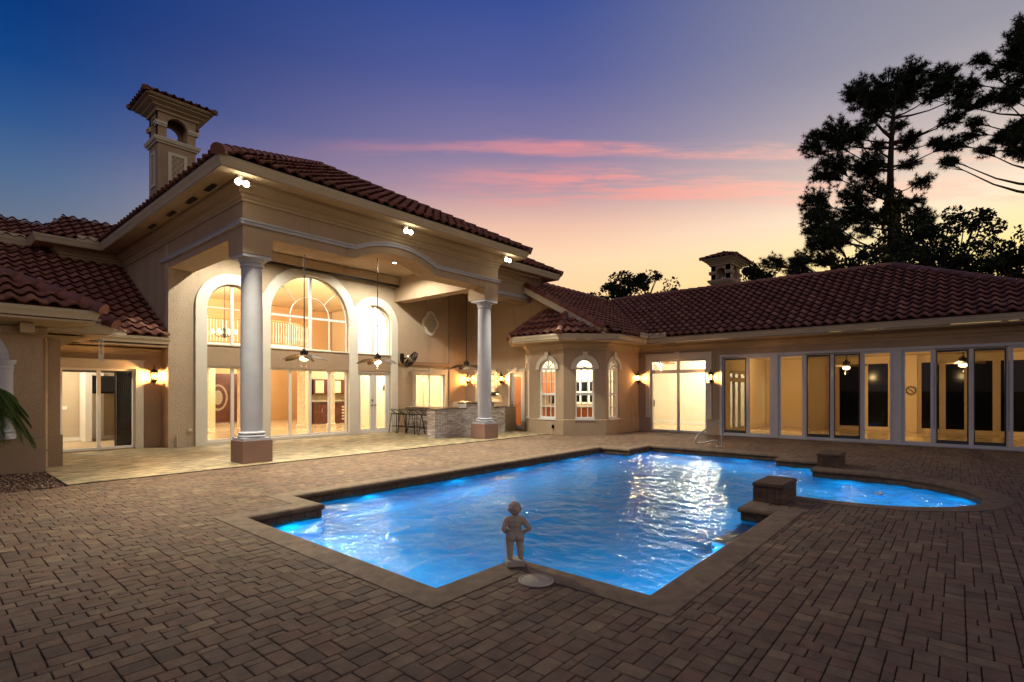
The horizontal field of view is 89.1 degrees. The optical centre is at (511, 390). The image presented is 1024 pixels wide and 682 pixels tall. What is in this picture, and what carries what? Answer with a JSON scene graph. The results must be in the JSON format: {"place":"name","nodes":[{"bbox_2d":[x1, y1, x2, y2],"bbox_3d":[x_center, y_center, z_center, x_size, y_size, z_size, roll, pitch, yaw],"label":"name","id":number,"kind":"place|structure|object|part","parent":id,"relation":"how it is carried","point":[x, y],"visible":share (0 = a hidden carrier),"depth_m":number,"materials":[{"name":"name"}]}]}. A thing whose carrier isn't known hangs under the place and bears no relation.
{"place":"outdoors","nodes":[
{"label":"outdoors","id":0,"kind":"place"},
{"bbox_2d":[44,430,545,486],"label":"patio","id":1,"kind":"structure","parent":0,"point":[89,467],"depth_m":12.49,"materials":[{"name":"stone"}]},
{"bbox_2d":[388,409,404,432],"bbox_3d":[-4.186,1.103,19.005,0.476,0.873,0.476,0,0,41],"label":"bar stool","id":2,"kind":"object","parent":1,"relation":"on","point":[396,425],"visible":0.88,"depth_m":18.94,"materials":[{"name":"black metal"}]},
{"bbox_2d":[397,409,413,433],"bbox_3d":[-3.807,1.103,18.679,0.476,0.873,0.476,0,0,37],"label":"bar stool","id":3,"kind":"object","parent":1,"relation":"on","point":[406,414],"visible":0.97,"depth_m":18.63,"materials":[{"name":"black metal"}]},
{"bbox_2d":[406,410,424,434],"bbox_3d":[-3.389,1.103,18.321,0.476,0.873,0.476,0,0,43],"label":"bar stool","id":4,"kind":"object","parent":1,"relation":"on","point":[414,422],"visible":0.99,"depth_m":18.26,"materials":[{"name":"black metal"}]},
{"bbox_2d":[418,410,426,434],"bbox_3d":[-2.896,1.103,17.898,0.476,0.873,0.476,0,0,39],"label":"bar stool","id":5,"kind":"object","parent":1,"relation":"on","point":[421,418],"visible":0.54,"depth_m":17.84,"materials":[{"name":"black metal"}]},
{"bbox_2d":[398,402,516,437],"bbox_3d":[-2.135,0.983,19.307,3.060,1.110,4.570,0,0,41],"label":"outdoor bar","id":6,"kind":"object","parent":1,"relation":"on","point":[441,422],"visible":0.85,"depth_m":17.77,"materials":[{"name":"stone"}]},
{"bbox_2d":[452,401,472,406],"bbox_3d":[-1.731,0.502,18.546,0.564,0.232,0.620,0,0,41],"label":"barbecue grill","id":7,"kind":"object","parent":6,"relation":"on","point":[455,404],"visible":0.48,"depth_m":18.40,"materials":[{"name":"silver metal"}]},
{"bbox_2d":[491,392,502,405],"bbox_3d":[-0.722,0.338,19.722,0.604,0.560,0.600,0,0,41],"label":"barbecue grill","id":8,"kind":"object","parent":6,"relation":"on","point":[497,399],"visible":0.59,"depth_m":19.61,"materials":[{"name":"silver metal"}]},
{"bbox_2d":[0,431,1023,681],"bbox_3d":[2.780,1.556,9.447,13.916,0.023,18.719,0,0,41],"label":"paver deck","id":9,"kind":"structure","parent":0,"point":[170,577],"depth_m":3.82,"materials":[{"name":"concrete"}]},
{"bbox_2d":[0,472,63,492],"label":"gravel","id":10,"kind":"structure","parent":9,"relation":"on","point":[12,480],"depth_m":8.74,"materials":[{"name":"brown gravel"}]},
{"bbox_2d":[0,388,35,448],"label":"palm","id":11,"kind":"object","parent":10,"relation":"on","point":[10,407],"visible":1,"depth_m":8.73,"materials":[{"name":"green plant"}]},
{"bbox_2d":[518,573,553,586],"bbox_3d":[0.194,1.539,4.220,0.292,0.010,0.292,0,0,41],"label":"skimmer lid","id":12,"kind":"object","parent":9,"relation":"on","point":[535,580],"visible":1,"depth_m":4.20,"materials":[{"name":"plastic"}]},
{"bbox_2d":[214,444,1013,616],"bbox_3d":[2.636,1.583,8.542,8.320,0.085,11.540,0,0,41],"label":"pool coping","id":13,"kind":"object","parent":9,"relation":"on","point":[674,596],"visible":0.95,"depth_m":5.41,"materials":[{"name":"stone"}]},
{"bbox_2d":[501,501,530,567],"bbox_3d":[0.036,1.256,4.592,0.268,0.560,0.156,0,0,-9],"label":"statue","id":14,"kind":"object","parent":13,"relation":"on","point":[514,522],"visible":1,"depth_m":4.56,"materials":[{"name":"stone"}]},
{"bbox_2d":[752,475,797,504],"bbox_3d":[3.757,1.409,7.422,0.410,0.263,0.810,0,0,41],"label":"brick pedestal","id":15,"kind":"object","parent":13,"relation":"on","point":[775,489],"visible":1,"depth_m":7.18,"materials":[{"name":"brown brick"}]},
{"bbox_2d":[695,420,723,446],"bbox_3d":[5.402,1.184,14.264,0.852,0.733,0.101,0,0,-9],"label":"pool handrail","id":16,"kind":"object","parent":9,"relation":"on","point":[711,440],"visible":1,"depth_m":14.26,"materials":[{"name":"silver metal"}]},
{"bbox_2d":[816,450,845,467],"bbox_3d":[6.596,1.409,10.732,0.410,0.263,0.810,0,0,41],"label":"brick pedestal","id":17,"kind":"object","parent":9,"relation":"on","point":[831,459],"visible":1,"depth_m":10.48,"materials":[{"name":"brown brick"}]},
{"bbox_2d":[0,0,1023,342],"label":"sky","id":18,"kind":"structure","parent":0,"point":[601,138],"materials":[{"name":"blue"}]},
{"bbox_2d":[543,405,591,416],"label":"kitchen island","id":19,"kind":"structure","parent":0,"point":[584,411],"depth_m":19.65,"materials":[{"name":"brown wood"}]},
{"bbox_2d":[271,451,979,594],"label":"water","id":20,"kind":"structure","parent":0,"point":[649,522],"depth_m":7.14,"materials":[{"name":"blue liquid"}]},
{"bbox_2d":[874,491,886,495],"bbox_3d":[5.987,1.669,8.445,0.159,0.086,0.154,0,0,41],"label":"bubbler","id":21,"kind":"object","parent":20,"relation":"on","point":[878,493],"visible":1,"depth_m":8.42,"materials":[{"name":"liquid"}]},
{"label":"ground","id":22,"kind":"structure","parent":0,"visible":0},
{"bbox_2d":[0,84,1023,474],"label":"house","id":23,"kind":"structure","parent":22,"relation":"on","point":[140,288],"depth_m":15.95,"materials":[{"name":"beige paint"}]},
{"bbox_2d":[80,372,103,441],"bbox_3d":[-12.535,0.475,15.613,0.758,2.050,0.580,0,0,41],"label":"bedroom door","id":24,"kind":"structure","parent":23,"relation":"in","point":[87,398],"depth_m":15.29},
{"bbox_2d":[62,370,131,372],"bbox_3d":[-10.885,-0.560,13.552,0.070,0.180,2.000,0,0,41],"label":"roller blind","id":25,"kind":"object","parent":23,"relation":"attached to","point":[94,371],"visible":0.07,"depth_m":13.49,"materials":[{"name":"beige fabric"}]},
{"bbox_2d":[60,367,134,451],"bbox_3d":[-10.582,0.470,13.306,0.090,2.080,1.540,0,0,41],"label":"sliding door","id":26,"kind":"structure","parent":23,"relation":"in","point":[98,370],"depth_m":13.29,"materials":[{"name":"white glass"}]},
{"bbox_2d":[98,338,103,361],"bbox_3d":[-8.512,-0.955,10.766,0.100,0.710,0.098,0,0,2],"label":"wind chime","id":27,"kind":"object","parent":23,"relation":"hanging from","point":[100,357],"visible":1,"depth_m":10.75},
{"bbox_2d":[92,376,113,392],"bbox_3d":[-12.628,-0.180,16.035,0.050,0.540,0.660,0,0,41],"label":"television","id":28,"kind":"object","parent":23,"relation":"attached to","point":[107,384],"visible":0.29,"depth_m":16.07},
{"bbox_2d":[114,371,131,445],"bbox_3d":[-10.471,0.370,14.027,0.089,2.240,0.420,0,0,41],"label":"curtain","id":29,"kind":"object","parent":23,"relation":"hanging from","point":[122,409],"visible":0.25,"depth_m":14.01,"materials":[{"name":"black fabric"}]},
{"bbox_2d":[150,365,158,385],"bbox_3d":[-9.663,-0.410,14.032,0.260,0.560,0.200,0,0,41],"label":"wall lantern","id":30,"kind":"object","parent":23,"relation":"attached to","point":[153,375],"depth_m":13.99,"materials":[{"name":"white glass"}]},
{"bbox_2d":[207,366,239,441],"bbox_3d":[-8.204,0.380,15.218,0.070,2.140,1.420,0,0,41],"label":"window","id":31,"kind":"structure","parent":23,"relation":"in","point":[231,368],"depth_m":15.18,"materials":[{"name":"white glass"}]},
{"bbox_2d":[211,287,236,337],"bbox_3d":[-10.125,-3.075,18.301,0.792,2.450,0.790,0,0,18],"label":"chandelier","id":32,"kind":"object","parent":23,"relation":"hanging from","point":[224,334],"visible":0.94,"depth_m":18.29,"materials":[{"name":"white glass"}]},
{"bbox_2d":[207,285,240,345],"bbox_3d":[-8.204,-2.185,15.218,0.070,1.790,1.420,0,0,41],"label":"arched window","id":33,"kind":"structure","parent":23,"relation":"in","point":[232,287],"depth_m":15.18,"materials":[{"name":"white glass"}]},
{"bbox_2d":[215,373,236,422],"bbox_3d":[-13.692,0.352,24.641,0.110,2.304,1.320,0,0,41],"label":"front door","id":34,"kind":"structure","parent":23,"relation":"in","point":[222,381],"depth_m":24.62,"materials":[{"name":"brown wood"}]},
{"bbox_2d":[235,175,249,186],"bbox_3d":[-5.423,-4.183,10.396,0.211,0.215,0.278,0,0,41],"label":"floodlight","id":35,"kind":"object","parent":23,"relation":"attached to","point":[239,180],"visible":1,"depth_m":10.37,"materials":[{"name":"white"}]},
{"bbox_2d":[282,255,328,366],"bbox_3d":[-5.788,-2.430,14.366,1.176,3.550,1.223,0,0,21],"label":"ceiling fan","id":36,"kind":"object","parent":23,"relation":"hanging from","point":[304,355],"visible":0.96,"depth_m":14.35,"materials":[{"name":"brown metal"}]},
{"bbox_2d":[271,368,346,436],"bbox_3d":[-6.627,0.380,17.057,0.070,2.140,2.715,0,0,41],"label":"window","id":37,"kind":"structure","parent":23,"relation":"in","point":[289,370],"depth_m":17.04,"materials":[{"name":"white glass"}]},
{"bbox_2d":[271,276,346,351],"bbox_3d":[-6.627,-2.509,17.057,0.070,2.438,2.715,0,0,41],"label":"arched window","id":38,"kind":"structure","parent":23,"relation":"in","point":[310,318],"depth_m":17.04,"materials":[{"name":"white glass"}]},
{"bbox_2d":[312,379,343,423],"bbox_3d":[-8.108,0.495,24.331,0.590,2.010,2.520,0,0,41],"label":"kitchenette","id":39,"kind":"object","parent":23,"relation":"on","point":[319,410],"visible":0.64,"depth_m":23.56,"materials":[{"name":"brown wood"}]},
{"bbox_2d":[358,371,388,432],"bbox_3d":[-5.051,0.415,18.884,0.164,2.210,1.370,0,0,41],"label":"french door","id":40,"kind":"structure","parent":23,"relation":"in","point":[372,375],"depth_m":18.84,"materials":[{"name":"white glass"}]},
{"bbox_2d":[358,305,389,354],"bbox_3d":[-5.060,-2.185,18.884,0.070,1.790,1.420,0,0,41],"label":"arched window","id":41,"kind":"structure","parent":23,"relation":"in","point":[372,307],"depth_m":18.87,"materials":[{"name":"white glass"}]},
{"bbox_2d":[356,258,396,364],"bbox_3d":[-4.227,-2.430,16.142,1.176,3.550,1.223,0,0,-22],"label":"ceiling fan","id":42,"kind":"object","parent":23,"relation":"hanging from","point":[377,358],"visible":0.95,"depth_m":16.14,"materials":[{"name":"brown metal"}]},
{"bbox_2d":[403,226,412,234],"bbox_3d":[-2.743,-4.173,13.551,0.211,0.215,0.278,0,0,41],"label":"floodlight","id":43,"kind":"object","parent":23,"relation":"attached to","point":[406,230],"visible":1,"depth_m":13.52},
{"bbox_2d":[400,352,417,367],"bbox_3d":[-3.813,-1.160,19.567,0.578,0.603,0.758,0,0,-33],"label":"wall fan","id":44,"kind":"object","parent":23,"relation":"attached to","point":[411,359],"depth_m":19.49,"materials":[{"name":"black metal"}]},
{"bbox_2d":[416,374,443,406],"bbox_3d":[-3.345,0.420,20.891,0.100,2.140,1.520,0,0,41],"label":"window frame","id":45,"kind":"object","parent":23,"relation":"in","point":[428,375],"depth_m":20.92,"materials":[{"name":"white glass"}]},
{"bbox_2d":[450,294,477,369],"bbox_3d":[-1.723,-2.494,19.075,1.140,3.422,1.185,0,0,-11],"label":"ceiling fan","id":46,"kind":"object","parent":23,"relation":"hanging from","point":[465,364],"visible":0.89,"depth_m":19.07,"materials":[{"name":"brown metal"}]},
{"bbox_2d":[466,373,470,384],"bbox_3d":[-1.843,-0.490,21.936,0.200,0.560,0.260,0,0,41],"label":"wall lantern","id":47,"kind":"object","parent":23,"relation":"attached to","point":[469,382],"depth_m":21.89,"materials":[{"name":"white glass"}]},
{"bbox_2d":[499,374,504,383],"bbox_3d":[-0.416,-0.490,20.712,0.200,0.560,0.260,0,0,41],"label":"wall lantern","id":48,"kind":"object","parent":23,"relation":"attached to","point":[502,379],"depth_m":20.66,"materials":[{"name":"brown metal"}]},
{"bbox_2d":[503,255,510,262],"bbox_3d":[-0.178,-4.183,16.542,0.211,0.215,0.278,0,0,41],"label":"floodlight","id":49,"kind":"object","parent":23,"relation":"attached to","point":[507,259],"visible":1,"depth_m":16.51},
{"bbox_2d":[511,373,522,428],"bbox_3d":[0.217,0.405,20.413,0.650,2.190,0.130,0,0,41],"label":"kitchen door","id":50,"kind":"structure","parent":23,"relation":"in","point":[513,375],"depth_m":20.42,"materials":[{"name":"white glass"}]},
{"bbox_2d":[525,354,528,418],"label":"arched window","id":51,"kind":"structure","parent":23,"relation":"in","point":[527,359],"depth_m":19.68,"materials":[{"name":"white glass"}]},
{"bbox_2d":[515,372,553,424],"bbox_3d":[0.764,0.357,22.894,3.250,2.315,0.650,0,0,41],"label":"kitchen cabinet","id":52,"kind":"object","parent":23,"relation":"on","point":[518,397],"visible":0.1,"depth_m":22.88,"materials":[{"name":"brown wood"}]},
{"bbox_3d":[0.054,0.365,23.126,1.710,2.130,0.018,0,0,41],"label":"cupboard door","id":53,"kind":"part","parent":52,"relation":"part of","materials":[{"name":"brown wood"}]},
{"bbox_2d":[536,352,558,419],"bbox_3d":[1.271,-0.160,18.547,1.000,2.400,0.190,0,0,41],"label":"arched window","id":54,"kind":"structure","parent":23,"relation":"in","point":[546,357],"depth_m":18.57,"materials":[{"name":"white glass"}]},
{"bbox_2d":[577,380,591,403],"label":"kitchen window","id":55,"kind":"structure","parent":23,"relation":"in","point":[584,384],"depth_m":21.37,"materials":[{"name":"white glass"}]},
{"bbox_2d":[571,352,598,419],"bbox_3d":[2.539,-0.155,18.142,0.980,2.390,0.190,0,0,-3],"label":"arched window","id":56,"kind":"structure","parent":23,"relation":"in","point":[584,357],"depth_m":18.15,"materials":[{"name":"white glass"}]},
{"bbox_2d":[607,352,621,419],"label":"arched window","id":57,"kind":"structure","parent":23,"relation":"in","point":[612,359],"depth_m":18.68,"materials":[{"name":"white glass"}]},
{"bbox_2d":[636,370,640,384],"bbox_3d":[4.845,-0.500,19.888,0.200,0.560,0.260,0,0,41],"label":"wall lantern","id":58,"kind":"object","parent":23,"relation":"attached to","point":[637,378],"depth_m":19.84,"materials":[{"name":"white glass"}]},
{"bbox_2d":[654,362,674,366],"bbox_3d":[6.117,-1.120,21.623,1.176,0.570,1.222,0,0,41],"label":"ceiling fan","id":59,"kind":"object","parent":23,"relation":"hanging from","point":[659,364],"visible":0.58,"depth_m":21.53,"materials":[{"name":"brown metal"}]},
{"bbox_2d":[651,359,706,433],"bbox_3d":[6.105,0.195,19.084,2.140,2.650,0.160,0,0,41],"label":"sliding door","id":60,"kind":"structure","parent":23,"relation":"in","point":[678,371],"depth_m":19.08,"materials":[{"name":"grey metal"}]},
{"bbox_2d":[708,369,713,383],"bbox_3d":[6.933,-0.480,18.097,0.200,0.560,0.260,0,0,41],"label":"wall lantern","id":61,"kind":"object","parent":23,"relation":"attached to","point":[711,377],"depth_m":18.04,"materials":[{"name":"brown metal"}]},
{"bbox_2d":[769,379,769,420],"bbox_3d":[11.220,0.400,22.206,0.440,1.800,0.080,0,0,41],"label":"interior door","id":62,"kind":"structure","parent":23,"relation":"in","point":[769,379],"depth_m":22.30,"materials":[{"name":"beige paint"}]},
{"bbox_2d":[866,362,889,427],"bbox_3d":[13.972,0.180,19.846,0.730,2.500,0.080,0,0,41],"label":"interior window","id":63,"kind":"structure","parent":23,"relation":"in","point":[877,373],"depth_m":19.84,"materials":[{"name":"black glass"}]},
{"bbox_2d":[920,361,929,429],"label":"interior window","id":64,"kind":"structure","parent":23,"relation":"in","point":[924,365],"depth_m":18.92,"materials":[{"name":"black glass"}]},
{"bbox_2d":[1013,358,1023,433],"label":"interior window","id":65,"kind":"structure","parent":23,"relation":"in","point":[1018,363],"depth_m":17.34,"materials":[{"name":"black glass"}]},
{"bbox_2d":[590,270,649,343],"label":"tree","id":66,"kind":"object","parent":22,"relation":"on","point":[619,289],"visible":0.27,"depth_m":43.40,"materials":[{"name":"green plant"}]},
{"bbox_2d":[628,269,680,342],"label":"tree","id":67,"kind":"object","parent":22,"relation":"on","point":[657,275],"visible":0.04,"depth_m":44.82,"materials":[{"name":"green plant"}]},
{"bbox_2d":[740,260,789,337],"bbox_3d":[15.876,-3.428,34.564,5.231,10.211,4.655,0,0,41],"label":"tree","id":68,"kind":"object","parent":22,"relation":"on","point":[753,271],"visible":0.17,"depth_m":34.05,"materials":[{"name":"green plant"}]},
{"bbox_2d":[791,269,809,333],"bbox_3d":[18.979,-3.179,34.497,5.080,9.714,5.457,0,0,-8],"label":"tree","id":69,"kind":"object","parent":22,"relation":"on","point":[800,272],"visible":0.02,"depth_m":33.87,"materials":[{"name":"green plant"}]},
{"bbox_2d":[819,242,876,332],"bbox_3d":[20.991,-3.496,32.614,5.070,10.348,5.226,0,0,41],"label":"tree","id":70,"kind":"object","parent":22,"relation":"on","point":[863,255],"visible":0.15,"depth_m":31.00,"materials":[{"name":"green plant"}]},
{"bbox_2d":[758,53,996,329],"bbox_3d":[22.076,-10.063,34.511,13.471,23.513,10.024,0,0,-12],"label":"pine tree","id":71,"kind":"object","parent":22,"relation":"on","point":[826,230],"visible":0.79,"depth_m":33.34,"materials":[{"name":"green plant"}]},
{"bbox_2d":[889,205,1023,327],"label":"tree","id":72,"kind":"object","parent":22,"relation":"on","point":[923,252],"visible":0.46,"depth_m":26.75,"materials":[{"name":"green plant"}]},
{"bbox_2d":[936,12,1023,193],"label":"pine tree","id":73,"kind":"object","parent":22,"relation":"on","point":[1009,137],"visible":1,"depth_m":29.74,"materials":[{"name":"green plant"}]},
{"bbox_2d":[968,224,1023,320],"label":"tree","id":74,"kind":"object","parent":22,"relation":"on","point":[1013,254],"visible":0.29,"depth_m":25.41,"materials":[{"name":"green plant"}]},
{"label":"pool basin","id":75,"kind":"structure","parent":0,"visible":0},
{"bbox_2d":[257,448,983,525],"bbox_3d":[2.636,1.715,8.542,7.780,0.210,11.000,0,0,41],"label":"pool tile band","id":76,"kind":"object","parent":75,"relation":"attached to","point":[318,513],"visible":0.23,"depth_m":9.65,"materials":[{"name":"tile"}]}
]}

